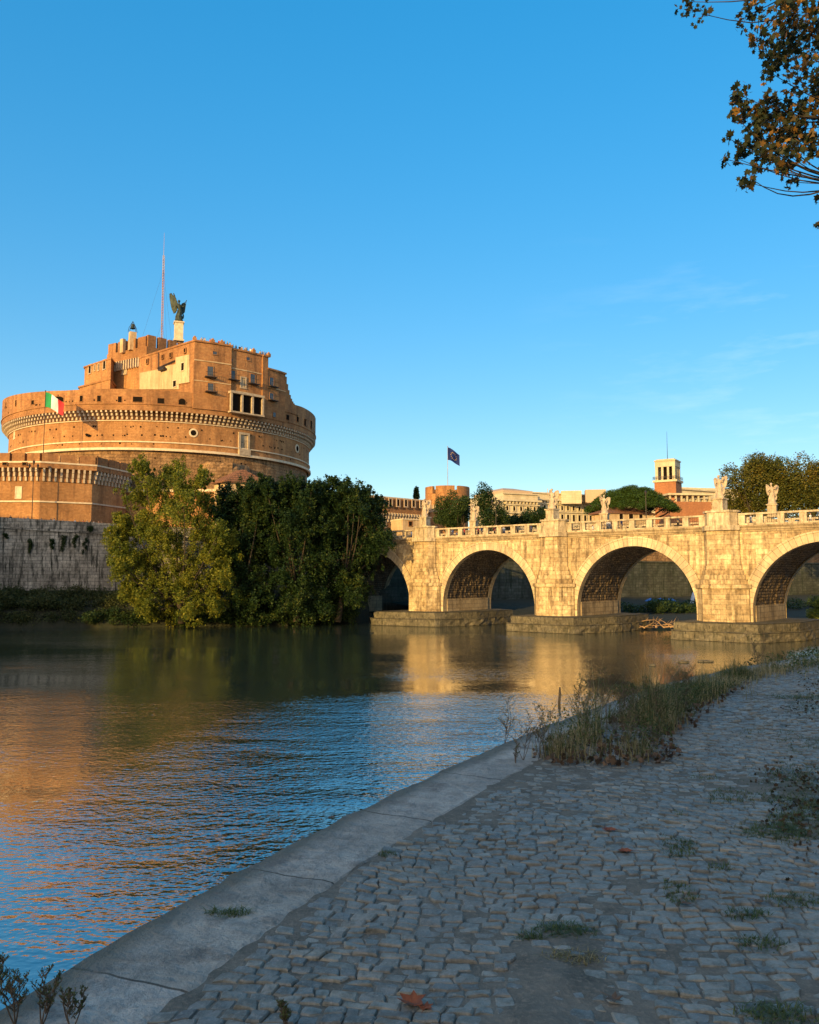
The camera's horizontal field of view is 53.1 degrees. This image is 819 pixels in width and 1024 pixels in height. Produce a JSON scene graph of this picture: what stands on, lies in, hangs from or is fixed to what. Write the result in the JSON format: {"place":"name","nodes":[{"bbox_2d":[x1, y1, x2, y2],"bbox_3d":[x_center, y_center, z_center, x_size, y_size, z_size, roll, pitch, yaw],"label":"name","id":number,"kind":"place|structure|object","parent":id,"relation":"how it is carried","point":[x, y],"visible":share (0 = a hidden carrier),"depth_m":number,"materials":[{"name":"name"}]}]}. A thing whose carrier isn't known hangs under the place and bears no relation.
{"place":"outdoors","nodes":[
{"label":"outdoors","id":0,"kind":"place"},
{"bbox_2d":[0,588,368,627],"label":"river bank","id":1,"kind":"structure","parent":0,"point":[363,616],"depth_m":135.86,"materials":[{"name":"green plant"}]},
{"bbox_2d":[0,582,143,625],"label":"bank shrubs","id":2,"kind":"object","parent":1,"relation":"on","point":[33,599],"visible":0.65,"depth_m":135.78,"materials":[{"name":"green plant"}]},
{"bbox_2d":[0,517,321,590],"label":"embankment wall","id":3,"kind":"structure","parent":1,"relation":"on","point":[42,563],"depth_m":144.29,"materials":[{"name":"stone"}]},
{"bbox_2d":[60,535,67,551],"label":"ivy tuft","id":4,"kind":"object","parent":3,"relation":"attached to","point":[62,541],"visible":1,"depth_m":144.37,"materials":[{"name":"green plant"}]},
{"bbox_2d":[99,451,243,627],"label":"poplar tree","id":5,"kind":"object","parent":1,"relation":"on","point":[127,562],"visible":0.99,"depth_m":132.08,"materials":[{"name":"green plant"}]},
{"bbox_2d":[78,603,361,626],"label":"bank shrubs","id":6,"kind":"object","parent":1,"relation":"on","point":[90,616],"visible":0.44,"depth_m":136.07,"materials":[{"name":"green plant"}]},
{"bbox_2d":[199,473,294,626],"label":"riverside tree","id":7,"kind":"object","parent":1,"relation":"on","point":[248,599],"visible":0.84,"depth_m":136.02,"materials":[{"name":"green plant"}]},
{"bbox_2d":[250,470,341,625],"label":"riverside tree","id":8,"kind":"object","parent":1,"relation":"on","point":[293,499],"visible":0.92,"depth_m":136.38,"materials":[{"name":"green plant"}]},
{"bbox_2d":[307,474,397,624],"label":"riverside tree","id":9,"kind":"object","parent":1,"relation":"on","point":[356,509],"visible":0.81,"depth_m":140.75,"materials":[{"name":"green plant"}]},
{"bbox_2d":[391,518,418,535],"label":"guard house","id":10,"kind":"structure","parent":0,"point":[403,524],"depth_m":191.68,"materials":[{"name":"beige paint"}]},
{"bbox_2d":[0,618,818,1009],"bbox_3d":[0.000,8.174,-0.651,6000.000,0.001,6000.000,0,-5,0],"label":"water","id":11,"kind":"structure","parent":0,"point":[148,774],"depth_m":43.11,"materials":[{"name":"blue liquid"}]},
{"bbox_2d":[326,509,818,643],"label":"stone bridge","id":12,"kind":"structure","parent":11,"relation":"in","point":[739,570],"depth_m":123.47,"materials":[{"name":"stone"}]},
{"bbox_2d":[418,499,430,525],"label":"angel statue","id":13,"kind":"object","parent":12,"relation":"on","point":[424,519],"visible":1,"depth_m":143.69,"materials":[{"name":"stone"}]},
{"bbox_2d":[469,504,478,530],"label":"angel statue","id":14,"kind":"object","parent":12,"relation":"on","point":[473,522],"visible":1,"depth_m":155.02,"materials":[{"name":"stone"}]},
{"bbox_2d":[544,488,559,519],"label":"angel statue","id":15,"kind":"object","parent":12,"relation":"on","point":[552,511],"visible":1,"depth_m":126.88,"materials":[{"name":"stone"}]},
{"bbox_2d":[599,495,610,524],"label":"angel statue","id":16,"kind":"object","parent":12,"relation":"on","point":[604,514],"visible":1,"depth_m":137.30,"materials":[{"name":"stone"}]},
{"bbox_2d":[710,475,728,510],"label":"angel statue","id":17,"kind":"object","parent":12,"relation":"on","point":[719,501],"visible":1,"depth_m":109.97,"materials":[{"name":"stone"}]},
{"bbox_2d":[766,483,778,517],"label":"angel statue","id":18,"kind":"object","parent":12,"relation":"on","point":[772,505],"visible":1,"depth_m":119.68,"materials":[{"name":"stone"}]},
{"bbox_2d":[369,551,818,617],"bbox_3d":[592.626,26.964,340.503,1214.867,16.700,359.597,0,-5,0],"label":"embankment wall","id":19,"kind":"structure","parent":11,"relation":"on","point":[657,574],"depth_m":212.21,"materials":[{"name":"grey stone"}]},
{"bbox_2d":[0,655,818,1023],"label":"quay kerb","id":20,"kind":"structure","parent":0,"point":[144,973],"depth_m":4.00,"materials":[{"name":"stone"}]},
{"bbox_2d":[0,952,10,995],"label":"weed","id":21,"kind":"object","parent":20,"relation":"on","point":[2,959],"visible":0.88,"depth_m":3.02,"materials":[{"name":"green plant"}]},
{"bbox_2d":[0,966,29,1023],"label":"weed","id":22,"kind":"object","parent":20,"relation":"on","point":[10,989],"visible":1,"depth_m":2.92,"materials":[{"name":"green plant"}]},
{"bbox_2d":[30,963,64,1023],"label":"weed","id":23,"kind":"object","parent":20,"relation":"on","point":[49,999],"visible":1,"depth_m":2.95,"materials":[{"name":"plant"}]},
{"bbox_2d":[58,985,87,1023],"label":"weed","id":24,"kind":"object","parent":20,"relation":"on","point":[68,995],"visible":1,"depth_m":2.91,"materials":[{"name":"green plant"}]},
{"bbox_2d":[203,904,256,919],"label":"grass tuft","id":25,"kind":"object","parent":20,"relation":"on","point":[231,912],"visible":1,"depth_m":3.90,"materials":[{"name":"green plant"}]},
{"bbox_2d":[512,742,520,762],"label":"weed","id":26,"kind":"object","parent":20,"relation":"on","point":[515,750],"visible":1,"depth_m":7.08,"materials":[{"name":"plant"}]},
{"bbox_2d":[512,709,535,759],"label":"weed","id":27,"kind":"object","parent":20,"relation":"on","point":[527,733],"visible":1,"depth_m":7.21,"materials":[{"name":"brown plant"}]},
{"bbox_2d":[532,702,555,753],"bbox_3d":[1.225,1.967,7.439,0.183,0.476,0.232,2,-5,-27],"label":"weed","id":28,"kind":"object","parent":20,"relation":"on","point":[538,706],"visible":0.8,"depth_m":7.44,"materials":[{"name":"green plant"}]},
{"bbox_2d":[583,666,606,703],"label":"weed","id":29,"kind":"object","parent":20,"relation":"on","point":[594,681],"visible":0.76,"depth_m":9.81,"materials":[{"name":"green plant"}]},
{"bbox_2d":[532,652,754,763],"bbox_3d":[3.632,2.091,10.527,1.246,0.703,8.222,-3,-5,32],"label":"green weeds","id":30,"kind":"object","parent":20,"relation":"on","point":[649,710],"visible":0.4,"depth_m":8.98,"materials":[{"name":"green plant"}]},
{"bbox_2d":[746,633,768,664],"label":"weed","id":31,"kind":"object","parent":20,"relation":"on","point":[754,645],"visible":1,"depth_m":14.13,"materials":[{"name":"green plant"}]},
{"bbox_2d":[0,0,818,529],"label":"sky","id":32,"kind":"structure","parent":0,"point":[513,237],"materials":[{"name":"blue"}]},
{"bbox_2d":[146,663,818,1023],"bbox_3d":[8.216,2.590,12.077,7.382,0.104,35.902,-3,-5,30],"label":"cobblestone paving","id":33,"kind":"structure","parent":0,"point":[248,977],"depth_m":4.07,"materials":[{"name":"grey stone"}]},
{"bbox_2d":[276,998,291,1023],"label":"weed","id":34,"kind":"object","parent":33,"relation":"on","point":[284,1015],"visible":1,"depth_m":2.90,"materials":[{"name":"green plant"}]},
{"bbox_2d":[398,990,430,1009],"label":"fallen leaf","id":35,"kind":"object","parent":33,"relation":"on","point":[414,999],"visible":1,"depth_m":3.08,"materials":[{"name":"orange plant"}]},
{"bbox_2d":[417,1001,432,1012],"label":"fallen leaf","id":36,"kind":"object","parent":33,"relation":"on","point":[427,1005],"visible":1,"depth_m":3.03,"materials":[{"name":"orange plant"}]},
{"bbox_2d":[503,926,553,940],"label":"grass tuft","id":37,"kind":"object","parent":33,"relation":"on","point":[532,935],"visible":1,"depth_m":3.64,"materials":[{"name":"green plant"}]},
{"bbox_2d":[532,713,547,756],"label":"weed","id":38,"kind":"object","parent":33,"relation":"on","point":[537,732],"visible":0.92,"depth_m":7.30,"materials":[{"name":"brown plant"}]},
{"bbox_2d":[537,943,611,965],"bbox_3d":[0.703,1.865,3.476,0.270,0.034,0.244,-3,-6,36],"label":"grass tuft","id":39,"kind":"object","parent":33,"relation":"on","point":[570,956],"visible":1,"depth_m":3.44,"materials":[{"name":"green plant"}]},
{"bbox_2d":[529,915,620,938],"bbox_3d":[0.726,1.885,3.721,0.466,0.032,0.262,0,-5,0],"label":"grass tuft","id":40,"kind":"object","parent":33,"relation":"on","point":[579,927],"visible":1,"depth_m":3.71,"materials":[{"name":"green plant"}]},
{"bbox_2d":[568,672,593,728],"bbox_3d":[1.714,1.931,8.122,0.287,0.662,0.275,4,-6,-40],"label":"weed","id":41,"kind":"object","parent":33,"relation":"on","point":[579,689],"visible":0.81,"depth_m":8.10,"materials":[{"name":"green plant"}]},
{"bbox_2d":[578,709,591,743],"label":"weed","id":42,"kind":"object","parent":33,"relation":"on","point":[584,711],"visible":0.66,"depth_m":7.88,"materials":[{"name":"green plant"}]},
{"bbox_2d":[591,669,618,723],"bbox_3d":[2.141,2.026,8.981,0.278,0.608,0.316,-3,-5,33],"label":"weed","id":43,"kind":"object","parent":33,"relation":"on","point":[602,695],"visible":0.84,"depth_m":8.98,"materials":[{"name":"green plant"}]},
{"bbox_2d":[600,991,622,1001],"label":"fallen leaf","id":44,"kind":"object","parent":33,"relation":"on","point":[614,997],"visible":1,"depth_m":3.10,"materials":[{"name":"brown plant"}]},
{"bbox_2d":[607,708,621,729],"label":"weed","id":45,"kind":"object","parent":33,"relation":"on","point":[612,722],"visible":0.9,"depth_m":8.25,"materials":[{"name":"green plant"}]},
{"bbox_2d":[612,677,629,714],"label":"weed","id":46,"kind":"object","parent":33,"relation":"on","point":[620,695],"visible":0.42,"depth_m":9.05,"materials":[{"name":"green plant"}]},
{"bbox_2d":[614,679,638,739],"bbox_3d":[2.101,1.933,7.929,0.241,0.626,0.305,-1,-5,16],"label":"weed","id":47,"kind":"object","parent":33,"relation":"on","point":[630,700],"visible":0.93,"depth_m":7.92,"materials":[{"name":"green plant"}]},
{"bbox_2d":[616,682,644,739],"bbox_3d":[2.182,1.968,8.083,0.282,0.579,0.223,-1,-5,16],"label":"weed","id":48,"kind":"object","parent":33,"relation":"on","point":[634,687],"visible":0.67,"depth_m":8.10,"materials":[{"name":"green plant"}]},
{"bbox_2d":[532,652,753,763],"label":"dry grass","id":49,"kind":"structure","parent":33,"relation":"on","point":[578,739],"depth_m":7.99,"materials":[{"name":"plant"}]},
{"bbox_2d":[532,673,763,766],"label":"leaf litter","id":50,"kind":"object","parent":33,"relation":"on","point":[608,761],"visible":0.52,"depth_m":7.45,"materials":[{"name":"brown plant"}]},
{"bbox_2d":[649,716,665,744],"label":"weed","id":51,"kind":"object","parent":33,"relation":"on","point":[658,735],"visible":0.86,"depth_m":7.68,"materials":[{"name":"green plant"}]},
{"bbox_2d":[645,677,670,724],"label":"weed","id":52,"kind":"object","parent":33,"relation":"on","point":[661,698],"visible":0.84,"depth_m":8.69,"materials":[{"name":"green plant"}]},
{"bbox_2d":[666,658,687,683],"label":"weed","id":53,"kind":"object","parent":33,"relation":"on","point":[673,672],"visible":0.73,"depth_m":10.87,"materials":[{"name":"green plant"}]},
{"bbox_2d":[675,668,687,688],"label":"weed","id":54,"kind":"object","parent":33,"relation":"on","point":[678,676],"visible":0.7,"depth_m":10.73,"materials":[{"name":"green plant"}]},
{"bbox_2d":[673,676,691,708],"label":"weed","id":55,"kind":"object","parent":33,"relation":"on","point":[687,688],"visible":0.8,"depth_m":9.69,"materials":[{"name":"green plant"}]},
{"bbox_2d":[679,662,699,696],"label":"weed","id":56,"kind":"object","parent":33,"relation":"on","point":[688,673],"visible":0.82,"depth_m":10.68,"materials":[{"name":"plant"}]},
{"bbox_2d":[659,667,818,904],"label":"joint grass","id":57,"kind":"structure","parent":33,"relation":"on","point":[781,814],"depth_m":5.68,"materials":[{"name":"green plant"}]},
{"bbox_2d":[670,651,818,707],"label":"kerb grass","id":58,"kind":"structure","parent":33,"relation":"on","point":[763,668],"depth_m":13.07,"materials":[{"name":"green plant"}]},
{"bbox_2d":[718,901,775,921],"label":"grass tuft","id":59,"kind":"object","parent":33,"relation":"on","point":[754,914],"visible":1,"depth_m":3.89,"materials":[{"name":"green plant"}]},
{"bbox_2d":[729,931,791,952],"bbox_3d":[1.538,1.873,3.570,0.267,0.034,0.227,0,-5,0],"label":"grass tuft","id":60,"kind":"object","parent":33,"relation":"on","point":[758,939],"visible":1,"depth_m":3.58,"materials":[{"name":"green plant"}]},
{"bbox_2d":[723,995,818,1023],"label":"grass tuft","id":61,"kind":"object","parent":33,"relation":"on","point":[770,1012],"visible":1,"depth_m":3.01,"materials":[{"name":"green plant"}]},
{"bbox_2d":[723,820,818,841],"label":"grass tuft","id":62,"kind":"object","parent":33,"relation":"on","point":[772,827],"visible":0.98,"depth_m":5.12,"materials":[{"name":"green plant"}]},
{"bbox_2d":[728,677,818,880],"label":"leaf litter","id":63,"kind":"object","parent":33,"relation":"on","point":[792,805],"visible":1,"depth_m":5.81,"materials":[{"name":"brown plant"}]},
{"bbox_2d":[736,645,818,673],"bbox_3d":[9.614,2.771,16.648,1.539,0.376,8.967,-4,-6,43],"label":"kerb weeds","id":64,"kind":"object","parent":33,"relation":"on","point":[808,655],"visible":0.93,"depth_m":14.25,"materials":[{"name":"green plant"}]},
{"bbox_2d":[762,889,818,909],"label":"grass tuft","id":65,"kind":"object","parent":33,"relation":"on","point":[794,894],"visible":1,"depth_m":4.05,"materials":[{"name":"green plant"}]},
{"bbox_2d":[772,693,818,700],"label":"grass tuft","id":66,"kind":"object","parent":33,"relation":"on","point":[794,696],"visible":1,"depth_m":10.90,"materials":[{"name":"green plant"}]},
{"bbox_2d":[393,594,818,625],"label":"river bank","id":67,"kind":"structure","parent":0,"point":[521,606],"depth_m":168.99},
{"bbox_2d":[620,595,818,613],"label":"bank shrubs","id":68,"kind":"object","parent":67,"relation":"on","point":[657,605],"visible":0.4,"depth_m":157.17,"materials":[{"name":"green plant"}]},
{"bbox_2d":[806,599,818,618],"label":"bush","id":69,"kind":"object","parent":67,"relation":"on","point":[811,615],"visible":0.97,"depth_m":149.04,"materials":[{"name":"green plant"}]},
{"bbox_2d":[469,487,753,533],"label":"cream palace","id":70,"kind":"structure","parent":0,"point":[571,505],"depth_m":407.06,"materials":[{"name":"stone"}]},
{"bbox_2d":[653,451,682,523],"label":"brick tower","id":71,"kind":"structure","parent":0,"point":[667,478],"depth_m":284.24,"materials":[{"name":"orange brick"}]},
{"bbox_2d":[659,493,713,525],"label":"pillared building","id":72,"kind":"structure","parent":0,"point":[693,508],"depth_m":259.12,"materials":[{"name":"orange paint"}]},
{"label":"city ground","id":73,"kind":"structure","parent":0,"visible":0},
{"bbox_2d":[28,460,38,518],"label":"street lamp","id":74,"kind":"object","parent":73,"relation":"on","point":[29,465],"visible":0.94,"depth_m":148.44,"materials":[{"name":"black metal"}]},
{"bbox_2d":[0,453,132,523],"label":"bastion","id":75,"kind":"object","parent":73,"relation":"on","point":[67,488],"visible":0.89,"depth_m":152.98,"materials":[{"name":"brick"}]},
{"bbox_2d":[15,486,21,498],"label":"window","id":76,"kind":"structure","parent":75,"relation":"in","point":[18,489],"depth_m":151.22,"materials":[{"name":"stone"}]},
{"bbox_2d":[43,390,63,452],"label":"flagpole","id":77,"kind":"object","parent":75,"relation":"on","point":[54,403],"visible":0.99,"depth_m":164.35,"materials":[{"name":"multicoloured fabric"}]},
{"bbox_2d":[1,335,315,520],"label":"round castle","id":78,"kind":"structure","parent":73,"relation":"on","point":[221,409],"depth_m":176.51,"materials":[{"name":"brick"}]},
{"bbox_2d":[128,322,136,350],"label":"bell","id":79,"kind":"object","parent":78,"relation":"on","point":[132,336],"visible":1,"depth_m":194.78,"materials":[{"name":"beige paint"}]},
{"bbox_2d":[132,396,142,402],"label":"window","id":80,"kind":"structure","parent":78,"relation":"in","point":[139,399],"depth_m":170.19,"materials":[{"name":"black glass"}]},
{"bbox_2d":[142,255,170,339],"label":"radio mast","id":81,"kind":"object","parent":78,"relation":"on","point":[163,294],"visible":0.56,"depth_m":209.60,"materials":[{"name":"metal"}]},
{"bbox_2d":[169,293,186,342],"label":"bronze angel","id":82,"kind":"object","parent":78,"relation":"on","point":[178,323],"visible":1,"depth_m":203.60,"materials":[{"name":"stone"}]},
{"bbox_2d":[178,398,185,405],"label":"window","id":83,"kind":"structure","parent":78,"relation":"in","point":[181,401],"depth_m":172.37,"materials":[{"name":"black glass"}]},
{"bbox_2d":[205,366,216,378],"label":"window","id":84,"kind":"structure","parent":78,"relation":"in","point":[210,369],"depth_m":174.99,"materials":[{"name":"glass"}]},
{"bbox_2d":[205,382,217,392],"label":"window","id":85,"kind":"structure","parent":78,"relation":"in","point":[210,386],"depth_m":174.59,"materials":[{"name":"glass"}]},
{"bbox_2d":[228,370,239,381],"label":"window","id":86,"kind":"structure","parent":78,"relation":"in","point":[233,373],"depth_m":178.36,"materials":[{"name":"glass"}]},
{"bbox_2d":[240,376,246,388],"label":"window","id":87,"kind":"structure","parent":78,"relation":"in","point":[243,380],"depth_m":180.07,"materials":[{"name":"stone"}]},
{"bbox_2d":[238,432,250,455],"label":"window","id":88,"kind":"structure","parent":78,"relation":"in","point":[241,435],"depth_m":180.66,"materials":[{"name":"stone"}]},
{"bbox_2d":[248,373,259,385],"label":"window","id":89,"kind":"structure","parent":78,"relation":"in","point":[253,379],"depth_m":181.65,"materials":[{"name":"glass"}]},
{"bbox_2d":[268,376,278,387],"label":"window","id":90,"kind":"structure","parent":78,"relation":"in","point":[271,380],"depth_m":185.19,"materials":[{"name":"glass"}]},
{"bbox_2d":[268,392,278,401],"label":"window","id":91,"kind":"structure","parent":78,"relation":"in","point":[271,395],"depth_m":184.92,"materials":[{"name":"glass"}]},
{"bbox_2d":[126,489,213,528],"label":"curtain wall","id":92,"kind":"structure","parent":73,"relation":"on","point":[141,507],"depth_m":166.93,"materials":[{"name":"brick"}]},
{"bbox_2d":[210,469,257,529],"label":"gatehouse","id":93,"kind":"object","parent":73,"relation":"on","point":[233,476],"visible":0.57,"depth_m":159.70,"materials":[{"name":"beige paint"}]},
{"bbox_2d":[341,495,430,529],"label":"rampart","id":94,"kind":"object","parent":73,"relation":"on","point":[406,508],"visible":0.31,"depth_m":212.54,"materials":[{"name":"brick"}]},
{"bbox_2d":[413,485,420,498],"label":"cypress","id":95,"kind":"object","parent":73,"relation":"on","point":[416,493],"visible":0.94,"depth_m":240.63,"materials":[{"name":"green plant"}]},
{"bbox_2d":[432,489,457,531],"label":"leafy tree","id":96,"kind":"object","parent":73,"relation":"on","point":[445,503],"visible":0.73,"depth_m":194.83,"materials":[{"name":"green plant"}]},
{"bbox_2d":[425,485,469,534],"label":"round tower","id":97,"kind":"structure","parent":73,"relation":"on","point":[431,493],"depth_m":228.22,"materials":[{"name":"brick"}]},
{"bbox_2d":[447,446,459,484],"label":"flagpole","id":98,"kind":"object","parent":97,"relation":"on","point":[453,456],"visible":1,"depth_m":230.07,"materials":[{"name":"blue fabric"}]},
{"bbox_2d":[444,495,470,531],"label":"leafy tree","id":99,"kind":"object","parent":73,"relation":"on","point":[462,515],"visible":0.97,"depth_m":191.17,"materials":[{"name":"green plant"}]},
{"bbox_2d":[468,482,511,533],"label":"leafy tree","id":100,"kind":"object","parent":73,"relation":"on","point":[488,517],"visible":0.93,"depth_m":189.03,"materials":[{"name":"green plant"}]},
{"bbox_2d":[503,513,520,530],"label":"leafy tree","id":101,"kind":"object","parent":73,"relation":"on","point":[514,520],"visible":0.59,"depth_m":203.66,"materials":[{"name":"green plant"}]},
{"bbox_2d":[518,508,539,529],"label":"leafy tree","id":102,"kind":"object","parent":73,"relation":"on","point":[524,517],"visible":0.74,"depth_m":203.98,"materials":[{"name":"green plant"}]},
{"bbox_2d":[529,505,546,527],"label":"leafy tree","id":103,"kind":"object","parent":73,"relation":"on","point":[540,514],"visible":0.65,"depth_m":203.97,"materials":[{"name":"green plant"}]},
{"bbox_2d":[588,507,656,526],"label":"house","id":104,"kind":"structure","parent":73,"relation":"on","point":[625,513],"depth_m":226.27,"materials":[{"name":"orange paint"}]},
{"bbox_2d":[584,484,681,517],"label":"umbrella pine","id":105,"kind":"object","parent":73,"relation":"on","point":[624,497],"visible":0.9,"depth_m":228.13,"materials":[{"name":"green plant"}]},
{"bbox_2d":[764,451,818,520],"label":"plane tree","id":106,"kind":"object","parent":73,"relation":"on","point":[805,494],"visible":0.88,"depth_m":183.92,"materials":[{"name":"green plant"}]},
{"label":"city ground","id":107,"kind":"structure","parent":0,"visible":0},
{"bbox_2d":[674,0,818,228],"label":"overhanging plane tree","id":108,"kind":"object","parent":107,"relation":"on","point":[761,117],"visible":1,"depth_m":13.53,"materials":[{"name":"green plant"}]},
{"bbox_2d":[718,452,790,518],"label":"plane tree","id":109,"kind":"object","parent":107,"relation":"on","point":[756,475],"visible":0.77,"depth_m":188.87,"materials":[{"name":"green plant"}]},
{"bbox_2d":[773,456,799,520],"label":"plane tree","id":110,"kind":"object","parent":107,"relation":"on","point":[785,470],"visible":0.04,"depth_m":215.05,"materials":[{"name":"green plant"}]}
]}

